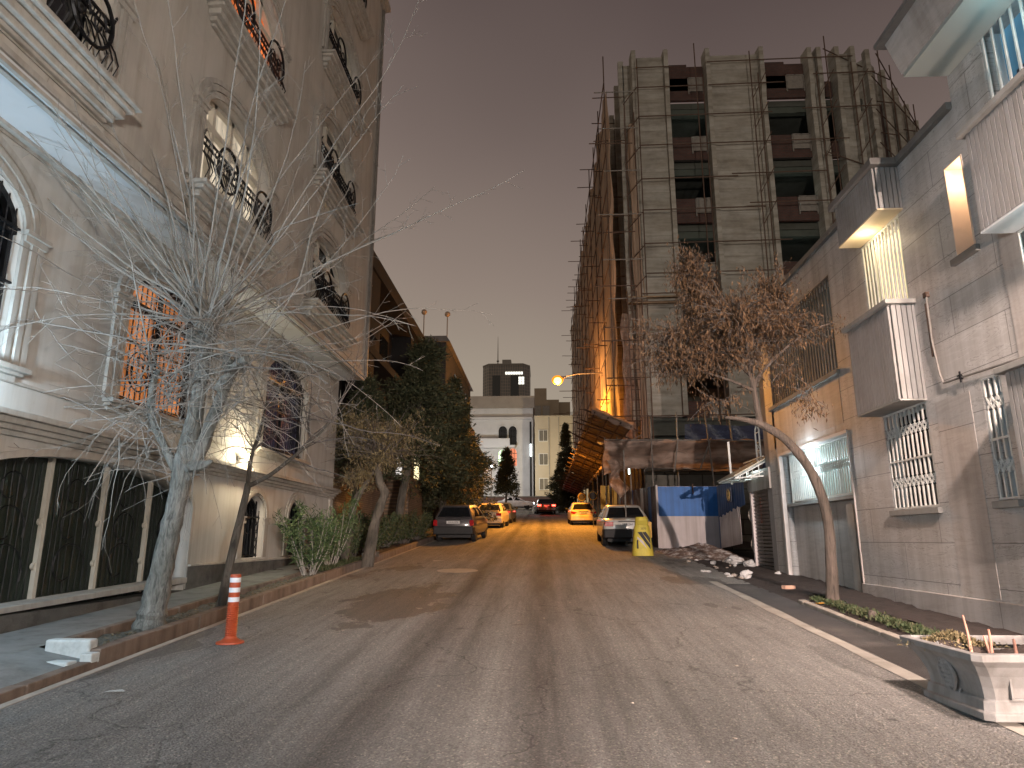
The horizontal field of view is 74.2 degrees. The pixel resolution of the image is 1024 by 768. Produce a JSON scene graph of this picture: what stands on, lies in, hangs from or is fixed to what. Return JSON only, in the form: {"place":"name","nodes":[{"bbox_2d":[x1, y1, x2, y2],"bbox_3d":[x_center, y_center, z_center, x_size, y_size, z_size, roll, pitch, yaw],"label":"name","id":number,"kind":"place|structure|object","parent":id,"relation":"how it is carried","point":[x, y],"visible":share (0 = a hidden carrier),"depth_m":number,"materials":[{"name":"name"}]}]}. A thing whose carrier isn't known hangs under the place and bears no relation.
{"place":"outdoors","nodes":[
{"label":"outdoors","id":0,"kind":"place"},
{"bbox_2d":[0,647,79,688],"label":"pavement","id":1,"kind":"structure","parent":0,"point":[22,666],"depth_m":6.28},
{"bbox_2d":[47,660,76,666],"bbox_3d":[-4.436,2.677,6.489,0.480,0.050,0.140,-1,-13,6],"label":"concrete block","id":2,"kind":"object","parent":1,"relation":"on","point":[63,663],"depth_m":6.43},
{"bbox_2d":[45,638,97,657],"bbox_3d":[-4.414,2.657,6.780,0.460,0.200,0.140,-1,-13,2],"label":"concrete block","id":3,"kind":"object","parent":1,"relation":"on","point":[74,647],"depth_m":6.72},
{"bbox_2d":[0,556,337,657],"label":"pavement","id":4,"kind":"structure","parent":0,"point":[20,640],"depth_m":8.42,"materials":[{"name":"concrete"}]},
{"bbox_2d":[64,569,311,637],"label":"kerb","id":5,"kind":"structure","parent":4,"relation":"on","point":[124,625],"depth_m":9.23,"materials":[{"name":"stone"}]},
{"bbox_2d":[97,571,324,645],"bbox_3d":[-4.252,3.393,10.815,0.460,0.507,8.100,-1,-13,2],"label":"planting bed","id":6,"kind":"object","parent":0,"point":[115,637],"visible":0.38,"depth_m":9.26,"materials":[{"name":"soil"}]},
{"bbox_2d":[97,575,309,645],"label":"dead leaves","id":7,"kind":"object","parent":6,"relation":"on","point":[130,632],"visible":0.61,"depth_m":9.39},
{"bbox_2d":[0,0,522,630],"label":"bare tree","id":8,"kind":"object","parent":6,"relation":"on","point":[186,462],"visible":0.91,"depth_m":8.63,"materials":[{"name":"grey plant"}]},
{"bbox_2d":[159,335,439,606],"bbox_3d":[-3.252,1.283,9.620,4.029,4.126,1.891,-3,-13,13],"label":"bare tree","id":9,"kind":"object","parent":6,"relation":"on","point":[222,599],"visible":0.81,"depth_m":9.94,"materials":[{"name":"brown plant"}]},
{"bbox_2d":[272,508,341,575],"bbox_3d":[-4.225,3.284,13.959,1.426,1.470,1.014,-1,-13,2],"label":"oleander bush","id":10,"kind":"object","parent":6,"relation":"on","point":[314,553],"visible":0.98,"depth_m":13.85,"materials":[{"name":"green plant"}]},
{"bbox_2d":[273,527,433,569],"bbox_3d":[-3.892,7.810,36.796,2.080,2.629,44.800,-1,-13,2],"label":"planting bed","id":11,"kind":"object","parent":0,"point":[393,546],"visible":0.09,"depth_m":21.33,"materials":[{"name":"soil"}]},
{"bbox_2d":[293,486,362,564],"bbox_3d":[-4.226,3.297,15.482,1.545,1.927,1.388,5,-14,-19],"label":"oleander bush","id":12,"kind":"object","parent":11,"relation":"on","point":[342,533],"visible":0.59,"depth_m":15.52,"materials":[{"name":"green plant"}]},
{"bbox_2d":[315,556,361,571],"bbox_3d":[-3.999,4.250,15.933,0.533,0.366,3.182,-1,-13,2],"label":"ground cover","id":13,"kind":"object","parent":11,"relation":"on","point":[351,559],"visible":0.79,"depth_m":15.56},
{"bbox_2d":[326,520,381,556],"bbox_3d":[-4.469,4.195,18.409,1.826,1.174,1.421,-1,-13,2],"label":"hedge bush","id":14,"kind":"object","parent":11,"relation":"on","point":[358,541],"visible":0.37,"depth_m":18.16,"materials":[{"name":"green plant"}]},
{"bbox_2d":[341,510,396,551],"bbox_3d":[-4.281,4.358,20.099,1.861,1.411,1.454,7,-15,-28],"label":"hedge bush","id":15,"kind":"object","parent":11,"relation":"on","point":[382,531],"visible":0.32,"depth_m":20.02,"materials":[{"name":"green plant"}]},
{"bbox_2d":[334,371,415,523],"bbox_3d":[-5.028,2.542,21.724,3.496,6.202,3.520,-9,-15,33],"label":"conifer tree","id":16,"kind":"object","parent":11,"relation":"on","point":[369,382],"visible":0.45,"depth_m":21.70,"materials":[{"name":"green plant"}]},
{"bbox_2d":[322,395,442,567],"bbox_3d":[-3.284,2.401,16.852,3.082,4.329,2.901,-1,-13,2],"label":"bent tree","id":17,"kind":"object","parent":11,"relation":"on","point":[381,460],"visible":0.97,"depth_m":16.90,"materials":[{"name":"brown plant"}]},
{"bbox_2d":[368,510,407,546],"bbox_3d":[-4.118,4.718,22.017,1.560,1.349,1.489,-1,-13,2],"label":"hedge bush","id":18,"kind":"object","parent":11,"relation":"on","point":[396,531],"visible":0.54,"depth_m":21.95,"materials":[{"name":"green plant"}]},
{"bbox_2d":[384,457,422,527],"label":"projecting house","id":19,"kind":"structure","parent":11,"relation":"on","point":[393,485],"depth_m":28.27,"materials":[{"name":"brown brick"}]},
{"bbox_2d":[383,511,426,543],"bbox_3d":[-3.877,5.093,24.015,1.596,1.285,1.373,7,-15,-29],"label":"hedge bush","id":20,"kind":"object","parent":11,"relation":"on","point":[409,533],"visible":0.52,"depth_m":23.80,"materials":[{"name":"green plant"}]},
{"bbox_2d":[363,334,472,542],"bbox_3d":[-3.512,2.063,25.007,4.302,8.233,4.170,11,-17,-39],"label":"tree","id":21,"kind":"object","parent":11,"relation":"on","point":[415,389],"visible":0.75,"depth_m":25.01,"materials":[{"name":"green plant"}]},
{"bbox_2d":[404,508,433,539],"bbox_3d":[-3.723,5.473,26.300,1.843,1.310,1.386,4,-14,-18],"label":"hedge bush","id":22,"kind":"object","parent":11,"relation":"on","point":[427,521],"visible":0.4,"depth_m":26.16,"materials":[{"name":"green plant"}]},
{"bbox_2d":[424,408,499,521],"bbox_3d":[-3.347,4.551,39.218,5.546,8.105,5.317,-1,-13,2],"label":"conifer tree","id":23,"kind":"object","parent":11,"relation":"on","point":[485,491],"visible":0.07,"depth_m":38.21,"materials":[{"name":"green plant"}]},
{"bbox_2d":[0,507,1023,767],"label":"road","id":24,"kind":"structure","parent":0,"point":[528,641],"depth_m":5.87,"materials":[{"name":"asphalt"}]},
{"bbox_2d":[0,540,436,708],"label":"gutter lip","id":25,"kind":"object","parent":24,"relation":"on","point":[34,693],"visible":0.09,"depth_m":7.24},
{"bbox_2d":[215,574,243,644],"bbox_3d":[-3.201,2.572,7.772,0.310,0.758,0.307,-1,-13,2],"label":"flexible bollard","id":26,"kind":"object","parent":24,"relation":"on","point":[230,638],"visible":1,"depth_m":7.72,"materials":[{"name":"orange plastic"}]},
{"bbox_2d":[437,568,477,572],"bbox_3d":[-1.241,4.246,15.411,0.940,0.011,0.940,-1,-9,2],"label":"manhole cover","id":27,"kind":"object","parent":24,"relation":"on","point":[459,570],"visible":1,"depth_m":15.40,"materials":[{"name":"metal"}]},
{"bbox_2d":[433,505,488,540],"bbox_3d":[-2.018,5.648,27.699,1.952,1.398,4.077,-1,-10,6],"label":"parked car","id":28,"kind":"object","parent":24,"relation":"on","point":[459,521],"visible":1,"depth_m":25.98,"materials":[{"name":"grey paint"}]},
{"bbox_2d":[478,503,510,527],"bbox_3d":[-1.169,7.834,40.514,2.032,1.398,4.429,-1,-10,5],"label":"parked car","id":29,"kind":"object","parent":24,"relation":"on","point":[502,515],"visible":0.45,"depth_m":38.99,"materials":[{"name":"beige paint"}]},
{"bbox_2d":[491,446,519,502],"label":"conifer tree","id":30,"kind":"object","parent":24,"relation":"on","point":[506,477],"visible":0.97,"depth_m":61.44,"materials":[{"name":"green plant"}]},
{"bbox_2d":[502,503,517,522],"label":"parked car","id":31,"kind":"object","parent":24,"relation":"on","point":[511,513],"visible":0.22,"depth_m":47.03,"materials":[{"name":"blue paint"}]},
{"bbox_2d":[497,497,534,508],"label":"moving car","id":32,"kind":"object","parent":24,"relation":"on","point":[519,503],"visible":0.75,"depth_m":77.64,"materials":[{"name":"white paint"}]},
{"bbox_2d":[533,499,555,513],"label":"moving car","id":33,"kind":"object","parent":24,"relation":"on","point":[545,505],"visible":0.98,"depth_m":65.95,"materials":[{"name":"black paint"}]},
{"bbox_2d":[544,465,574,509],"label":"cypress tree","id":34,"kind":"object","parent":24,"relation":"on","point":[554,497],"visible":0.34,"depth_m":74.96,"materials":[{"name":"green plant"}]},
{"bbox_2d":[556,422,577,512],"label":"cypress tree","id":35,"kind":"object","parent":24,"relation":"on","point":[567,500],"visible":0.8,"depth_m":71.38,"materials":[{"name":"green plant"}]},
{"bbox_2d":[565,503,596,524],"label":"parked car","id":36,"kind":"object","parent":24,"relation":"on","point":[580,512],"visible":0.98,"depth_m":42.85,"materials":[{"name":"yellow paint"}]},
{"bbox_2d":[588,491,597,526],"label":"round sign","id":37,"kind":"object","parent":24,"relation":"on","point":[592,496],"visible":0.98,"depth_m":40.34,"materials":[{"name":"metal"}]},
{"bbox_2d":[600,486,609,508],"bbox_3d":[4.394,5.352,31.981,0.420,1.100,0.060,-1,-13,2],"label":"barrier board","id":38,"kind":"object","parent":24,"relation":"on","point":[603,495],"visible":0.76,"depth_m":31.96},
{"bbox_2d":[593,505,649,545],"bbox_3d":[4.067,5.200,25.165,2.032,1.398,4.429,-1,-10,3],"label":"parked car","id":39,"kind":"object","parent":24,"relation":"on","point":[614,524],"visible":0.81,"depth_m":23.35,"materials":[{"name":"white paint"}]},
{"bbox_2d":[618,486,657,547],"bbox_3d":[5.127,5.527,28.367,0.094,2.672,11.373,-1,-13,2],"label":"site hoarding","id":40,"kind":"object","parent":24,"relation":"on","point":[643,502],"visible":0.31,"depth_m":24.68,"materials":[{"name":"metal"}]},
{"bbox_2d":[632,516,653,555],"bbox_3d":[3.755,4.385,19.568,0.600,1.120,0.440,-1,-13,2],"label":"yellow warning sign board","id":41,"kind":"object","parent":24,"relation":"on","point":[642,541],"visible":1,"depth_m":19.40,"materials":[{"name":"yellow paint"}]},
{"bbox_2d":[798,600,907,646],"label":"kerb","id":42,"kind":"structure","parent":24,"relation":"on","point":[891,636],"depth_m":8.61,"materials":[{"name":"concrete"}]},
{"bbox_2d":[708,581,1023,735],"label":"road channel","id":43,"kind":"object","parent":24,"relation":"on","point":[1018,728],"visible":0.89,"depth_m":7.16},
{"bbox_2d":[724,584,1023,724],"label":"road patch","id":44,"kind":"object","parent":24,"relation":"on","point":[907,658],"visible":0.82,"depth_m":8.31,"materials":[{"name":"asphalt"}]},
{"bbox_2d":[898,615,1023,722],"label":"planter","id":45,"kind":"object","parent":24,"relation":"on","point":[980,676],"visible":1,"depth_m":5.08,"materials":[{"name":"grey concrete"}]},
{"bbox_2d":[374,0,950,414],"label":"sky","id":46,"kind":"structure","parent":0,"point":[506,88],"materials":[{"name":"grey"}]},
{"bbox_2d":[596,517,772,547],"bbox_3d":[8.145,9.687,48.242,4.100,3.262,51.000,-1,-13,2],"label":"road edge","id":47,"kind":"object","parent":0,"point":[744,544],"depth_m":24.03,"materials":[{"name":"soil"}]},
{"bbox_2d":[552,372,602,384],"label":"street lamp","id":48,"kind":"object","parent":47,"relation":"on","point":[557,379],"visible":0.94,"depth_m":40.88,"materials":[{"name":"yellow"}]},
{"bbox_2d":[555,56,651,515],"bbox_3d":[5.696,-0.566,56.133,3.659,25.742,48.424,0,-13,2],"label":"scaffolding","id":49,"kind":"object","parent":47,"relation":"on","point":[593,335],"visible":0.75,"depth_m":38.12,"materials":[{"name":"wood"}]},
{"bbox_2d":[559,407,638,496],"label":"catch platform","id":50,"kind":"structure","parent":49,"relation":"attached to","point":[599,425],"depth_m":35.69,"materials":[{"name":"brown wood"}]},
{"bbox_2d":[598,407,764,545],"bbox_3d":[6.190,3.372,25.376,5.759,5.200,3.828,-1,-13,2],"label":"tarpaulin canopy","id":51,"kind":"object","parent":47,"relation":"on","point":[710,454],"visible":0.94,"depth_m":24.10,"materials":[{"name":"brown"}]},
{"bbox_2d":[730,551,773,561],"bbox_3d":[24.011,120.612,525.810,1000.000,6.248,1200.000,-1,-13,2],"label":"ground","id":52,"kind":"structure","parent":0,"point":[746,554],"depth_m":25.37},
{"bbox_2d":[0,662,96,703],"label":"kerb","id":53,"kind":"structure","parent":52,"relation":"on","point":[18,690],"depth_m":5.97,"materials":[{"name":"brick"}]},
{"bbox_2d":[79,652,99,662],"bbox_3d":[-4.140,2.686,6.638,0.120,0.100,0.140,-1,-13,2],"label":"concrete block","id":54,"kind":"object","parent":53,"relation":"on","point":[91,657],"depth_m":6.58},
{"bbox_2d":[0,0,390,684],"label":"apartment building","id":55,"kind":"structure","parent":52,"relation":"on","point":[56,560],"depth_m":9.96,"materials":[{"name":"stone"}]},
{"bbox_2d":[0,135,52,367],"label":"window","id":56,"kind":"structure","parent":55,"relation":"in","point":[22,305],"depth_m":7.79,"materials":[{"name":"white stone"}]},
{"bbox_2d":[43,0,140,86],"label":"window","id":57,"kind":"structure","parent":55,"relation":"in","point":[82,17],"depth_m":8.01,"materials":[{"name":"black glass"}]},
{"bbox_2d":[101,259,198,419],"bbox_3d":[-5.590,-0.710,10.792,0.290,2.420,2.740,-1,-13,2],"label":"window","id":58,"kind":"structure","parent":55,"relation":"in","point":[114,370],"depth_m":10.29,"materials":[{"name":"glass"}]},
{"bbox_2d":[185,77,279,245],"bbox_3d":[-4.714,-3.781,11.587,0.513,2.178,3.190,-1,-13,2],"label":"window","id":59,"kind":"structure","parent":55,"relation":"in","point":[200,150],"depth_m":11.35,"materials":[{"name":"brown"}]},
{"bbox_2d":[235,486,270,558],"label":"window","id":60,"kind":"structure","parent":55,"relation":"in","point":[244,545],"depth_m":14.40,"materials":[{"name":"beige metal"}]},
{"bbox_2d":[230,0,291,93],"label":"window","id":61,"kind":"structure","parent":55,"relation":"in","point":[264,30],"depth_m":13.00,"materials":[{"name":"brown"}]},
{"bbox_2d":[254,347,313,460],"bbox_3d":[-5.356,0.417,15.915,0.290,2.520,3.240,-1,-13,2],"label":"window","id":62,"kind":"structure","parent":55,"relation":"in","point":[289,444],"depth_m":16.06,"materials":[{"name":"black metal"}]},
{"bbox_2d":[282,492,308,555],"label":"window","id":63,"kind":"structure","parent":55,"relation":"in","point":[289,512],"depth_m":16.60,"materials":[{"name":"beige metal"}]},
{"bbox_2d":[304,223,352,328],"bbox_3d":[-4.488,-2.642,16.538,0.513,2.178,3.360,-1,-13,2],"label":"window","id":64,"kind":"structure","parent":55,"relation":"in","point":[330,277],"depth_m":16.60,"materials":[{"name":"black glass"}]},
{"bbox_2d":[313,103,358,215],"bbox_3d":[-4.488,-5.683,17.237,0.513,2.178,3.360,-1,-13,2],"label":"window","id":65,"kind":"structure","parent":55,"relation":"in","point":[323,135],"depth_m":17.06,"materials":[{"name":"beige glass"}]},
{"bbox_2d":[322,0,363,110],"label":"window","id":66,"kind":"structure","parent":55,"relation":"in","point":[332,38],"depth_m":17.65,"materials":[{"name":"beige glass"}]},
{"bbox_2d":[90,535,435,667],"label":"kerb","id":67,"kind":"structure","parent":52,"relation":"on","point":[115,650],"depth_m":8.91,"materials":[{"name":"brick"}]},
{"bbox_2d":[332,458,424,548],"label":"brick wall","id":68,"kind":"structure","parent":52,"relation":"on","point":[367,505],"depth_m":23.32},
{"bbox_2d":[337,251,424,470],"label":"gabled block","id":69,"kind":"structure","parent":52,"relation":"on","point":[393,343],"depth_m":31.86,"materials":[{"name":"brown brick"}]},
{"bbox_2d":[379,334,387,361],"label":"window","id":70,"kind":"structure","parent":69,"relation":"in","point":[383,350],"depth_m":34.23,"materials":[{"name":"black glass"}]},
{"bbox_2d":[423,336,474,526],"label":"building","id":71,"kind":"structure","parent":52,"relation":"on","point":[452,366],"depth_m":41.44,"materials":[{"name":"brick"}]},
{"bbox_2d":[418,373,500,515],"bbox_3d":[-2.956,3.336,32.092,4.913,8.330,4.808,-1,-13,2],"label":"conifer tree","id":72,"kind":"object","parent":52,"relation":"on","point":[445,495],"visible":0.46,"depth_m":31.52,"materials":[{"name":"green plant"}]},
{"bbox_2d":[474,445,483,505],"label":"block","id":73,"kind":"structure","parent":52,"relation":"on","point":[480,502],"depth_m":67.74,"materials":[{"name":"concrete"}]},
{"bbox_2d":[470,396,534,495],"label":"white building","id":74,"kind":"structure","parent":52,"relation":"on","point":[501,422],"depth_m":111.21,"materials":[{"name":"clear stone"}]},
{"bbox_2d":[498,425,507,437],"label":"window","id":75,"kind":"structure","parent":74,"relation":"in","point":[502,430],"depth_m":111.15,"materials":[{"name":"black glass"}]},
{"bbox_2d":[508,425,517,444],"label":"window","id":76,"kind":"structure","parent":74,"relation":"in","point":[512,430],"depth_m":110.96,"materials":[{"name":"black glass"}]},
{"bbox_2d":[510,448,517,465],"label":"window","id":77,"kind":"structure","parent":74,"relation":"in","point":[514,453],"depth_m":110.21,"materials":[{"name":"pink"}]},
{"bbox_2d":[483,357,530,395],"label":"glass tower","id":78,"kind":"structure","parent":52,"relation":"on","point":[506,378],"depth_m":226.70,"materials":[{"name":"black"}]},
{"bbox_2d":[484,496,548,503],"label":"boundary wall","id":79,"kind":"structure","parent":52,"relation":"on","point":[534,499],"depth_m":86.93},
{"bbox_2d":[534,388,569,495],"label":"block","id":80,"kind":"structure","parent":52,"relation":"on","point":[544,406],"depth_m":132.34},
{"bbox_2d":[534,415,588,502],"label":"cream building","id":81,"kind":"structure","parent":52,"relation":"on","point":[548,429],"depth_m":105.32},
{"bbox_2d":[539,430,547,441],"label":"window","id":82,"kind":"structure","parent":81,"relation":"in","point":[543,434],"depth_m":105.60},
{"bbox_2d":[539,453,547,464],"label":"window","id":83,"kind":"structure","parent":81,"relation":"in","point":[543,457],"depth_m":104.77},
{"bbox_2d":[539,478,548,489],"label":"window","id":84,"kind":"structure","parent":81,"relation":"in","point":[543,482],"depth_m":103.93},
{"bbox_2d":[644,469,771,551],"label":"block wall","id":85,"kind":"structure","parent":52,"relation":"on","point":[669,477],"depth_m":27.52,"materials":[{"name":"concrete"}]},
{"bbox_2d":[716,482,744,547],"bbox_3d":[6.372,3.889,20.148,0.334,1.950,5.041,-2,-13,10],"label":"site hoarding","id":86,"kind":"object","parent":52,"relation":"on","point":[730,500],"visible":0.91,"depth_m":19.14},
{"bbox_2d":[586,46,918,515],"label":"unfinished building","id":87,"kind":"structure","parent":52,"relation":"on","point":[805,225],"depth_m":37.30,"materials":[{"name":"concrete"}]},
{"bbox_2d":[684,424,765,467],"bbox_3d":[10.991,2.960,31.171,6.000,2.360,0.400,-1,-13,2],"label":"blue sheeting","id":88,"kind":"object","parent":87,"relation":"attached to","point":[699,432],"visible":0.11,"depth_m":31.34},
{"bbox_2d":[623,36,919,438],"bbox_3d":[16.973,-6.941,35.861,22.047,24.800,5.067,3,-13,-14],"label":"scaffolding","id":89,"kind":"object","parent":87,"relation":"attached to","point":[647,302],"visible":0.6,"depth_m":36.05,"materials":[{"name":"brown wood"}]},
{"bbox_2d":[754,0,1023,633],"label":"stone building","id":90,"kind":"structure","parent":52,"relation":"on","point":[918,464],"depth_m":9.18,"materials":[{"name":"stone"}]},
{"bbox_2d":[717,426,764,483],"bbox_3d":[5.839,1.736,17.000,1.058,1.435,1.600,-1,-13,2],"label":"awning","id":91,"kind":"object","parent":90,"relation":"attached to","point":[732,477],"visible":0.88,"depth_m":16.69,"materials":[{"name":"white paint"}]},
{"bbox_2d":[747,467,773,569],"bbox_3d":[6.171,3.408,16.293,0.350,2.660,1.680,-1,-13,2],"label":"roller shutter","id":92,"kind":"object","parent":90,"relation":"attached to","point":[758,487],"visible":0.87,"depth_m":16.53,"materials":[{"name":"metal"}]},
{"bbox_2d":[768,275,839,411],"bbox_3d":[5.998,-0.701,14.056,0.300,1.895,3.750,-1,-13,2],"label":"window","id":93,"kind":"structure","parent":90,"relation":"in","point":[818,366],"depth_m":13.50,"materials":[{"name":"black"}]},
{"bbox_2d":[790,436,852,501],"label":"window","id":94,"kind":"structure","parent":90,"relation":"in","point":[831,462],"depth_m":12.87,"materials":[{"name":"grey"}]},
{"bbox_2d":[861,215,908,308],"bbox_3d":[5.865,-1.718,10.470,0.235,1.380,1.220,-1,-13,2],"label":"window","id":95,"kind":"structure","parent":90,"relation":"in","point":[886,257],"depth_m":10.55,"materials":[{"name":"white"}]},
{"bbox_2d":[883,401,942,515],"bbox_3d":[5.830,1.106,9.776,0.300,1.535,1.310,-1,-13,2],"label":"window","id":96,"kind":"structure","parent":90,"relation":"in","point":[911,432],"depth_m":9.83,"materials":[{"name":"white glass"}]},
{"bbox_2d":[943,154,979,266],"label":"window","id":97,"kind":"structure","parent":90,"relation":"in","point":[966,246],"depth_m":8.69,"materials":[{"name":"beige glass"}]},
{"bbox_2d":[922,292,1023,383],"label":"gas pipe","id":98,"kind":"object","parent":90,"relation":"attached to","point":[960,376],"visible":0.98,"depth_m":9.03,"materials":[{"name":"white metal"}]},
{"bbox_2d":[980,375,1023,507],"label":"window","id":99,"kind":"structure","parent":90,"relation":"in","point":[1016,502],"depth_m":7.86,"materials":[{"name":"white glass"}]},
{"bbox_2d":[981,0,1023,98],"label":"window","id":100,"kind":"structure","parent":90,"relation":"in","point":[1008,46],"depth_m":7.86,"materials":[{"name":"blue"}]},
{"bbox_2d":[1017,228,1023,265],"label":"window","id":101,"kind":"structure","parent":90,"relation":"in","point":[1019,232],"depth_m":7.48,"materials":[{"name":"white"}]},
{"bbox_2d":[664,548,852,602],"bbox_3d":[5.631,4.489,16.870,1.900,0.763,12.760,-1,-13,2],"label":"road edge","id":102,"kind":"object","parent":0,"point":[770,580],"visible":0.34,"depth_m":13.43,"materials":[{"name":"soil"}]},
{"bbox_2d":[655,483,721,548],"bbox_3d":[5.902,4.464,22.651,2.100,2.250,0.130,-1,-13,2],"label":"site hoarding","id":103,"kind":"object","parent":102,"relation":"on","point":[687,515],"visible":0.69,"depth_m":22.65,"materials":[{"name":"metal"}]},
{"bbox_2d":[656,543,754,560],"bbox_3d":[5.534,4.998,20.270,2.300,0.487,4.200,-1,-13,2],"label":"dirt heap","id":104,"kind":"object","parent":102,"relation":"on","point":[700,551],"visible":0.91,"depth_m":19.29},
{"bbox_2d":[724,555,743,564],"bbox_3d":[5.721,4.535,17.414,0.459,0.295,0.476,3,-13,-14],"label":"snow lump","id":105,"kind":"object","parent":102,"relation":"on","point":[734,559],"visible":0.94,"depth_m":17.25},
{"bbox_2d":[739,570,752,578],"bbox_3d":[4.822,3.936,13.976,0.262,0.215,0.208,1,-13,-6],"label":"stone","id":106,"kind":"object","parent":102,"relation":"on","point":[745,574],"visible":0.94,"depth_m":13.91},
{"bbox_2d":[743,559,755,566],"bbox_3d":[5.820,4.403,16.591,0.305,0.221,0.405,-4,-14,18],"label":"snow lump","id":107,"kind":"object","parent":102,"relation":"on","point":[749,563],"visible":0.94,"depth_m":16.49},
{"bbox_2d":[807,599,940,634],"bbox_3d":[4.432,2.065,3.041,0.450,0.911,15.240,-1,-13,2],"label":"planting bed","id":108,"kind":"object","parent":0,"point":[883,626],"visible":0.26,"depth_m":8.59,"materials":[{"name":"soil"}]},
{"bbox_2d":[618,234,848,613],"bbox_3d":[3.585,0.401,10.822,3.297,6.278,2.734,-9,-16,35],"label":"brown leaved tree","id":109,"kind":"object","parent":108,"relation":"on","point":[715,336],"visible":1,"depth_m":10.85,"materials":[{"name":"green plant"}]},
{"bbox_2d":[809,595,940,634],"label":"weeds","id":110,"kind":"object","parent":108,"relation":"on","point":[911,627],"visible":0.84,"depth_m":8.53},
{"bbox_2d":[808,589,1023,634],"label":"pavement","id":111,"kind":"structure","parent":0,"point":[928,618],"depth_m":8.79,"materials":[{"name":"asphalt"}]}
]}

